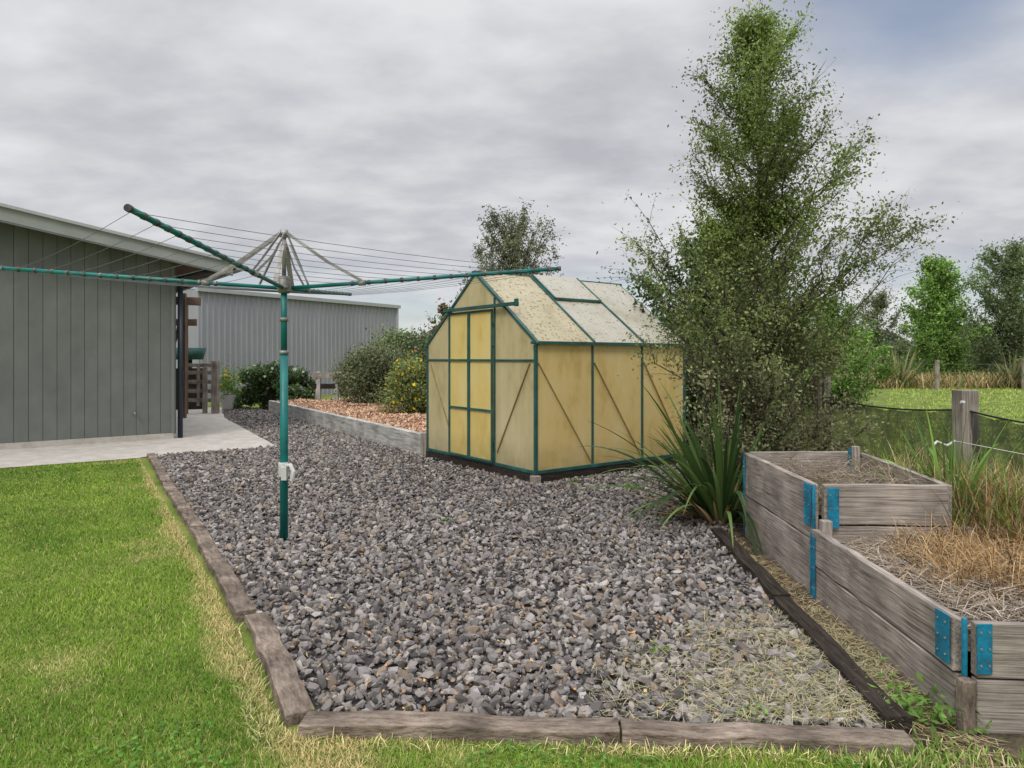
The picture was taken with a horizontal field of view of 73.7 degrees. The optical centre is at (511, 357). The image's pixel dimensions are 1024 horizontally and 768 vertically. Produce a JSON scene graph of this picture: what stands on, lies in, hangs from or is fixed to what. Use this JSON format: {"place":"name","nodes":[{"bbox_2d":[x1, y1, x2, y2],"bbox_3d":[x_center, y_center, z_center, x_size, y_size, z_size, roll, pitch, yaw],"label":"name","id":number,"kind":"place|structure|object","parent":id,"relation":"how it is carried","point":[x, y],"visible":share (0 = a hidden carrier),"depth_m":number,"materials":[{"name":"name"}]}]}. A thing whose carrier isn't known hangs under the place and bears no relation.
{"place":"outdoors","nodes":[
{"label":"outdoors","id":0,"kind":"place"},
{"bbox_2d":[0,407,277,467],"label":"concrete path","id":1,"kind":"structure","parent":0,"point":[204,432],"depth_m":11.46,"materials":[{"name":"grey concrete"}]},
{"bbox_2d":[0,433,173,449],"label":"foundation","id":2,"kind":"object","parent":1,"relation":"on","point":[49,443],"visible":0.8,"depth_m":11.73,"materials":[{"name":"concrete"}]},
{"bbox_2d":[12,225,161,442],"bbox_3d":[-10.054,-1.175,10.546,5.266,5.149,12.541,0,0,24],"label":"wall backing","id":3,"kind":"object","parent":2,"relation":"on","point":[84,345],"depth_m":11.76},
{"bbox_2d":[0,222,171,442],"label":"wall boards","id":4,"kind":"object","parent":3,"relation":"attached to","point":[56,356],"depth_m":11.70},
{"bbox_2d":[0,203,223,260],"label":"roof sheet","id":5,"kind":"object","parent":3,"relation":"on","point":[96,228],"visible":0.2,"depth_m":11.49,"materials":[{"name":"metal"}]},
{"bbox_2d":[176,267,242,292],"bbox_3d":[-7.427,-1.711,15.822,0.120,0.140,7.510,0,0,-38],"label":"gutter","id":6,"kind":"object","parent":5,"relation":"attached to","point":[235,269],"visible":0.21,"depth_m":13.28,"materials":[{"name":"paint"}]},
{"bbox_2d":[171,266,175,433],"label":"corner trim","id":7,"kind":"structure","parent":3,"relation":"attached to","point":[173,356],"depth_m":12.58,"materials":[{"name":"black metal"}]},
{"bbox_2d":[148,256,212,289],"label":"soffit","id":8,"kind":"structure","parent":3,"relation":"attached to","point":[181,270],"depth_m":13.54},
{"bbox_2d":[0,206,232,275],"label":"roof fascia","id":9,"kind":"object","parent":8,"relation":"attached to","point":[108,246],"visible":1,"depth_m":11.56,"materials":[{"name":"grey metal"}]},
{"bbox_2d":[176,274,225,291],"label":"end fascia","id":10,"kind":"structure","parent":8,"relation":"attached to","point":[184,288],"depth_m":14.93,"materials":[{"name":"paint"}]},
{"bbox_2d":[176,293,202,417],"bbox_3d":[-9.079,-0.049,18.082,1.753,3.102,3.538,0,0,-25],"label":"timber lean to","id":11,"kind":"object","parent":1,"relation":"on","point":[187,322],"visible":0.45,"depth_m":16.97,"materials":[{"name":"brown wood"}]},
{"bbox_2d":[178,270,215,437],"bbox_3d":[-5.836,-0.131,12.943,0.911,3.222,0.102,0,0,-36],"label":"downpipe","id":12,"kind":"object","parent":1,"relation":"on","point":[180,361],"visible":0.71,"depth_m":12.66,"materials":[{"name":"black metal"}]},
{"bbox_2d":[188,361,219,413],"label":"timber gate","id":13,"kind":"structure","parent":1,"relation":"on","point":[214,382],"depth_m":18.31,"materials":[{"name":"grey wood"}]},
{"bbox_2d":[0,367,1023,767],"bbox_3d":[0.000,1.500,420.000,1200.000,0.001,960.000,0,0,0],"label":"ground","id":14,"kind":"structure","parent":0,"point":[878,401],"depth_m":3.49,"materials":[{"name":"green plant"}]},
{"bbox_2d":[176,348,206,367],"bbox_3d":[-9.750,0.600,20.600,0.975,1.800,1.000,0,0,0],"label":"green tub","id":15,"kind":"object","parent":14,"relation":"on","point":[196,353],"visible":0.46,"depth_m":20.32,"materials":[{"name":"green plastic"}]},
{"bbox_2d":[233,360,315,408],"bbox_3d":[-6.915,0.801,19.898,2.858,1.482,1.422,0,0,0],"label":"hedge","id":16,"kind":"object","parent":14,"relation":"on","point":[263,385],"visible":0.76,"depth_m":19.70,"materials":[{"name":"green plant"}]},
{"bbox_2d":[176,287,400,398],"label":"corrugated shed","id":17,"kind":"structure","parent":14,"relation":"on","point":[241,328],"depth_m":25.91,"materials":[{"name":"metal"}]},
{"bbox_2d":[326,357,347,395],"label":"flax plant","id":18,"kind":"object","parent":14,"relation":"on","point":[339,380],"visible":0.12,"depth_m":21.40,"materials":[{"name":"green plant"}]},
{"bbox_2d":[278,397,425,431],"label":"bark mulch","id":19,"kind":"object","parent":14,"relation":"on","point":[373,416],"visible":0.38,"depth_m":14.65,"materials":[{"name":"brown wood"}]},
{"bbox_2d":[312,371,358,400],"bbox_3d":[-4.813,0.840,19.073,1.517,0.920,0.167,0,0,-21],"label":"timber retaining fence","id":20,"kind":"object","parent":19,"relation":"on","point":[318,386],"visible":0.45,"depth_m":18.86,"materials":[{"name":"grey wood"}]},
{"bbox_2d":[372,351,425,413],"bbox_3d":[-2.087,0.671,15.027,1.614,1.678,1.676,0,0,22],"label":"flowering shrub","id":21,"kind":"object","parent":19,"relation":"on","point":[406,390],"visible":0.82,"depth_m":14.66,"materials":[{"name":"green plant"}]},
{"bbox_2d":[413,298,455,404],"bbox_3d":[-1.493,0.099,15.268,1.833,2.903,1.562,0,0,0],"label":"photinia shrub","id":22,"kind":"object","parent":19,"relation":"on","point":[442,305],"visible":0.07,"depth_m":15.14,"materials":[{"name":"green plant"}]},
{"bbox_2d":[328,339,416,405],"bbox_3d":[-3.665,0.505,18.257,2.418,2.036,2.476,0,0,40],"label":"grey shrub","id":23,"kind":"object","parent":14,"relation":"on","point":[368,373],"visible":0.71,"depth_m":17.79,"materials":[{"name":"green plant"}]},
{"bbox_2d":[360,319,434,362],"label":"grey shrub","id":24,"kind":"object","parent":14,"relation":"on","point":[418,343],"visible":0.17,"depth_m":21.19,"materials":[{"name":"green plant"}]},
{"bbox_2d":[77,717,929,767],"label":"clover","id":25,"kind":"object","parent":14,"relation":"on","point":[565,759],"visible":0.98,"depth_m":2.54,"materials":[{"name":"green plant"}]},
{"bbox_2d":[455,197,569,297],"bbox_3d":[0.005,-2.047,24.927,4.182,7.241,4.124,0,0,-26],"label":"willow tree","id":26,"kind":"object","parent":14,"relation":"on","point":[512,242],"visible":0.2,"depth_m":24.61,"materials":[{"name":"green plant"}]},
{"bbox_2d":[147,453,916,757],"bbox_3d":[-1.213,1.479,6.939,3.849,0.106,10.337,0,0,-31],"label":"timber edging","id":27,"kind":"object","parent":14,"relation":"on","point":[293,702],"visible":0.89,"depth_m":2.72,"materials":[{"name":"wood"}]},
{"bbox_2d":[424,271,686,484],"bbox_3d":[0.578,0.165,9.876,2.815,2.700,2.719,0,0,-36],"label":"greenhouse","id":28,"kind":"object","parent":14,"relation":"on","point":[524,382],"visible":0.91,"depth_m":8.87,"materials":[{"name":"plastic"}]},
{"bbox_2d":[450,314,466,454],"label":"greenhouse door","id":29,"kind":"structure","parent":28,"relation":"in","point":[458,323],"depth_m":9.39,"materials":[{"name":"yellow plastic"}]},
{"bbox_2d":[448,309,492,462],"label":"sliding doors","id":30,"kind":"structure","parent":28,"relation":"in","point":[468,359],"depth_m":9.14,"materials":[{"name":"yellow plastic"}]},
{"bbox_2d":[470,311,490,459],"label":"door panel a","id":31,"kind":"structure","parent":28,"relation":"in","point":[480,323],"depth_m":8.95,"materials":[{"name":"yellow plastic"}]},
{"bbox_2d":[221,620,919,767],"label":"edge weeds","id":32,"kind":"object","parent":14,"relation":"on","point":[425,742],"visible":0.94,"depth_m":2.63,"materials":[{"name":"green plant"}]},
{"bbox_2d":[427,323,1004,363],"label":"distant trees","id":33,"kind":"object","parent":14,"relation":"on","point":[904,331],"visible":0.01,"depth_m":122.40,"materials":[{"name":"green plant"}]},
{"bbox_2d":[622,211,862,449],"bbox_3d":[3.359,-0.477,10.850,3.788,4.167,3.630,0,0,0],"label":"dark shrub","id":34,"kind":"object","parent":14,"relation":"on","point":[691,398],"visible":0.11,"depth_m":10.60,"materials":[{"name":"green plant"}]},
{"bbox_2d":[725,699,778,721],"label":"leafy weed","id":35,"kind":"object","parent":14,"relation":"on","point":[748,706],"visible":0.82,"depth_m":2.81,"materials":[{"name":"green plant"}]},
{"bbox_2d":[587,0,959,488],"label":"tree","id":36,"kind":"object","parent":14,"relation":"on","point":[786,327],"visible":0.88,"depth_m":6.76,"materials":[{"name":"green plant"}]},
{"bbox_2d":[777,290,905,405],"bbox_3d":[9.664,-0.313,20.490,3.094,3.736,3.643,0,0,-36],"label":"garden tree","id":37,"kind":"object","parent":14,"relation":"on","point":[886,369],"visible":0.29,"depth_m":19.96,"materials":[{"name":"green plant"}]},
{"bbox_2d":[857,348,886,383],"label":"flax plant","id":38,"kind":"object","parent":14,"relation":"on","point":[872,369],"visible":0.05,"depth_m":33.91,"materials":[{"name":"green plant"}]},
{"bbox_2d":[848,281,913,368],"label":"thin tree","id":39,"kind":"object","parent":14,"relation":"on","point":[881,304],"visible":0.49,"depth_m":45.60,"materials":[{"name":"green plant"}]},
{"bbox_2d":[748,364,1023,498],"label":"netting fence","id":40,"kind":"object","parent":14,"relation":"on","point":[989,430],"visible":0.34,"depth_m":5.95,"materials":[{"name":"black"}]},
{"bbox_2d":[866,345,905,381],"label":"flax plant","id":41,"kind":"object","parent":14,"relation":"on","point":[880,363],"visible":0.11,"depth_m":34.44,"materials":[{"name":"green plant"}]},
{"bbox_2d":[762,360,1023,388],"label":"paddock fence","id":42,"kind":"object","parent":14,"relation":"on","point":[937,372],"visible":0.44,"depth_m":32.53,"materials":[{"name":"metal"}]},
{"bbox_2d":[779,370,1021,388],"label":"dry reeds","id":43,"kind":"object","parent":14,"relation":"on","point":[977,381],"visible":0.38,"depth_m":33.52,"materials":[{"name":"beige plant"}]},
{"bbox_2d":[872,348,932,387],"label":"flax plant","id":44,"kind":"object","parent":14,"relation":"on","point":[900,369],"visible":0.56,"depth_m":33.76,"materials":[{"name":"green plant"}]},
{"bbox_2d":[783,325,1023,373],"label":"hedge","id":45,"kind":"object","parent":14,"relation":"on","point":[910,357],"visible":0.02,"depth_m":58.37,"materials":[{"name":"green plant"}]},
{"bbox_2d":[885,247,994,384],"bbox_3d":[22.817,-2.263,37.009,4.688,7.650,4.748,0,0,-18],"label":"round tree","id":46,"kind":"object","parent":14,"relation":"on","point":[934,330],"visible":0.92,"depth_m":36.39,"materials":[{"name":"green plant"}]},
{"bbox_2d":[955,236,1023,378],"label":"round tree","id":47,"kind":"object","parent":14,"relation":"on","point":[1010,305],"visible":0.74,"depth_m":36.65,"materials":[{"name":"green plant"}]},
{"bbox_2d":[977,349,1023,387],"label":"flax plant","id":48,"kind":"object","parent":14,"relation":"on","point":[1013,369],"visible":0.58,"depth_m":33.64,"materials":[{"name":"green plant"}]},
{"bbox_2d":[0,0,1023,342],"label":"sky","id":49,"kind":"structure","parent":0,"point":[390,126],"materials":[{"name":"grey"}]},
{"bbox_2d":[156,406,884,728],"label":"gravel","id":50,"kind":"structure","parent":0,"point":[367,660],"depth_m":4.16,"materials":[{"name":"grey gravel"}]},
{"bbox_2d":[209,354,250,410],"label":"potted plant","id":51,"kind":"object","parent":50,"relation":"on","point":[227,401],"visible":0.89,"depth_m":19.10,"materials":[{"name":"green plant"}]},
{"bbox_2d":[0,204,560,540],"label":"rotary clothesline","id":52,"kind":"object","parent":50,"relation":"on","point":[284,286],"visible":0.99,"depth_m":5.58,"materials":[{"name":"teal paint"}]},
{"bbox_2d":[269,400,296,417],"bbox_3d":[-5.961,1.335,17.719,0.134,0.337,2.408,0,0,-33],"label":"sleeper","id":53,"kind":"object","parent":50,"relation":"on","point":[274,406],"visible":0.53,"depth_m":17.92,"materials":[{"name":"grey wood"}]},
{"bbox_2d":[293,406,328,426],"bbox_3d":[-4.644,1.335,15.656,0.133,0.337,2.408,0,0,-33],"label":"sleeper","id":54,"kind":"object","parent":50,"relation":"on","point":[311,416],"visible":0.73,"depth_m":15.47,"materials":[{"name":"grey wood"}]},
{"bbox_2d":[323,413,365,437],"bbox_3d":[-3.326,1.335,13.594,0.133,0.337,2.408,0,0,-33],"label":"sleeper","id":55,"kind":"object","parent":50,"relation":"on","point":[344,424],"visible":0.71,"depth_m":13.45,"materials":[{"name":"grey wood"}]},
{"bbox_2d":[364,421,420,453],"bbox_3d":[-2.008,1.335,11.532,0.133,0.336,2.408,0,0,-33],"label":"sleeper","id":56,"kind":"object","parent":50,"relation":"on","point":[404,439],"visible":0.68,"depth_m":11.40,"materials":[{"name":"grey wood"}]},
{"bbox_2d":[420,432,426,456],"bbox_3d":[-1.318,1.320,10.420,0.144,0.360,0.144,0,0,0],"label":"end post","id":57,"kind":"object","parent":50,"relation":"on","point":[423,447],"visible":0.43,"depth_m":10.35,"materials":[{"name":"grey wood"}]},
{"bbox_2d":[189,415,836,719],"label":"fallen leaves","id":58,"kind":"object","parent":50,"relation":"on","point":[455,692],"visible":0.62,"depth_m":4.38,"materials":[{"name":"brown plant"}]},
{"bbox_2d":[290,597,857,717],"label":"fallen leaves","id":59,"kind":"object","parent":50,"relation":"on","point":[467,682],"visible":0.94,"depth_m":3.34,"materials":[{"name":"brown plant"}]},
{"bbox_2d":[621,479,645,489],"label":"leafy weed","id":60,"kind":"object","parent":50,"relation":"on","point":[625,484],"visible":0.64,"depth_m":7.72,"materials":[{"name":"green plant"}]},
{"bbox_2d":[641,639,668,653],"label":"leafy weed","id":61,"kind":"object","parent":50,"relation":"on","point":[654,648],"visible":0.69,"depth_m":3.40,"materials":[{"name":"green plant"}]},
{"bbox_2d":[573,599,915,728],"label":"dry grass clippings","id":62,"kind":"object","parent":50,"relation":"on","point":[793,717],"visible":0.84,"depth_m":3.08,"materials":[{"name":"beige plant"}]},
{"bbox_2d":[709,521,1023,767],"bbox_3d":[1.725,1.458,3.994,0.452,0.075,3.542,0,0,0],"label":"soil litter","id":63,"kind":"object","parent":0,"point":[880,671],"visible":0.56,"depth_m":3.12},
{"bbox_2d":[568,370,828,562],"bbox_3d":[1.790,0.787,6.334,2.589,1.455,2.580,0,0,41],"label":"flax plant","id":64,"kind":"object","parent":63,"relation":"on","point":[709,495],"visible":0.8,"depth_m":6.09,"materials":[{"name":"green plant"}]},
{"bbox_2d":[743,446,1023,739],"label":"raised timber planter","id":65,"kind":"object","parent":63,"relation":"on","point":[931,641],"visible":0.82,"depth_m":3.81,"materials":[{"name":"wood"}]},
{"bbox_2d":[794,466,868,506],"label":"planter weeds","id":66,"kind":"object","parent":65,"relation":"in","point":[826,482],"visible":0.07,"depth_m":5.39,"materials":[{"name":"brown plant"}]},
{"bbox_2d":[749,450,952,517],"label":"dead twigs","id":67,"kind":"object","parent":65,"relation":"in","point":[833,474],"visible":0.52,"depth_m":5.08,"materials":[{"name":"brown plant"}]},
{"bbox_2d":[828,440,1023,557],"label":"planter weeds","id":68,"kind":"object","parent":65,"relation":"in","point":[993,503],"visible":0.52,"depth_m":4.36,"materials":[{"name":"green plant"}]},
{"bbox_2d":[834,534,1023,631],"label":"straw mulch","id":69,"kind":"object","parent":65,"relation":"in","point":[959,597],"visible":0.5,"depth_m":3.37,"materials":[{"name":"beige plant"}]},
{"bbox_2d":[847,507,1023,617],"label":"brown grass clump","id":70,"kind":"object","parent":65,"relation":"in","point":[980,554],"visible":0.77,"depth_m":3.66,"materials":[{"name":"brown plant"}]},
{"bbox_2d":[873,406,1023,515],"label":"flax plant","id":71,"kind":"object","parent":65,"relation":"on","point":[981,464],"visible":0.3,"depth_m":4.72,"materials":[{"name":"green plant"}]},
{"bbox_2d":[865,657,955,730],"bbox_3d":[1.679,1.394,2.881,0.347,0.233,0.452,0,0,32],"label":"leafy weed","id":72,"kind":"object","parent":63,"relation":"on","point":[906,701],"visible":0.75,"depth_m":2.86,"materials":[{"name":"green plant"}]},
{"bbox_2d":[848,727,1023,767],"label":"edge weeds","id":73,"kind":"object","parent":63,"relation":"on","point":[896,755],"visible":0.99,"depth_m":2.50,"materials":[{"name":"green plant"}]},
{"bbox_2d":[911,690,1003,742],"bbox_3d":[1.733,1.431,2.736,0.314,0.159,0.270,0,0,0],"label":"leafy weed","id":74,"kind":"object","parent":63,"relation":"on","point":[937,708],"visible":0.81,"depth_m":2.70,"materials":[{"name":"green plant"}]},
{"bbox_2d":[884,386,1023,424],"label":"paddock grass","id":75,"kind":"structure","parent":0,"point":[941,389],"depth_m":24.67,"materials":[{"name":"green plant"}]}
]}

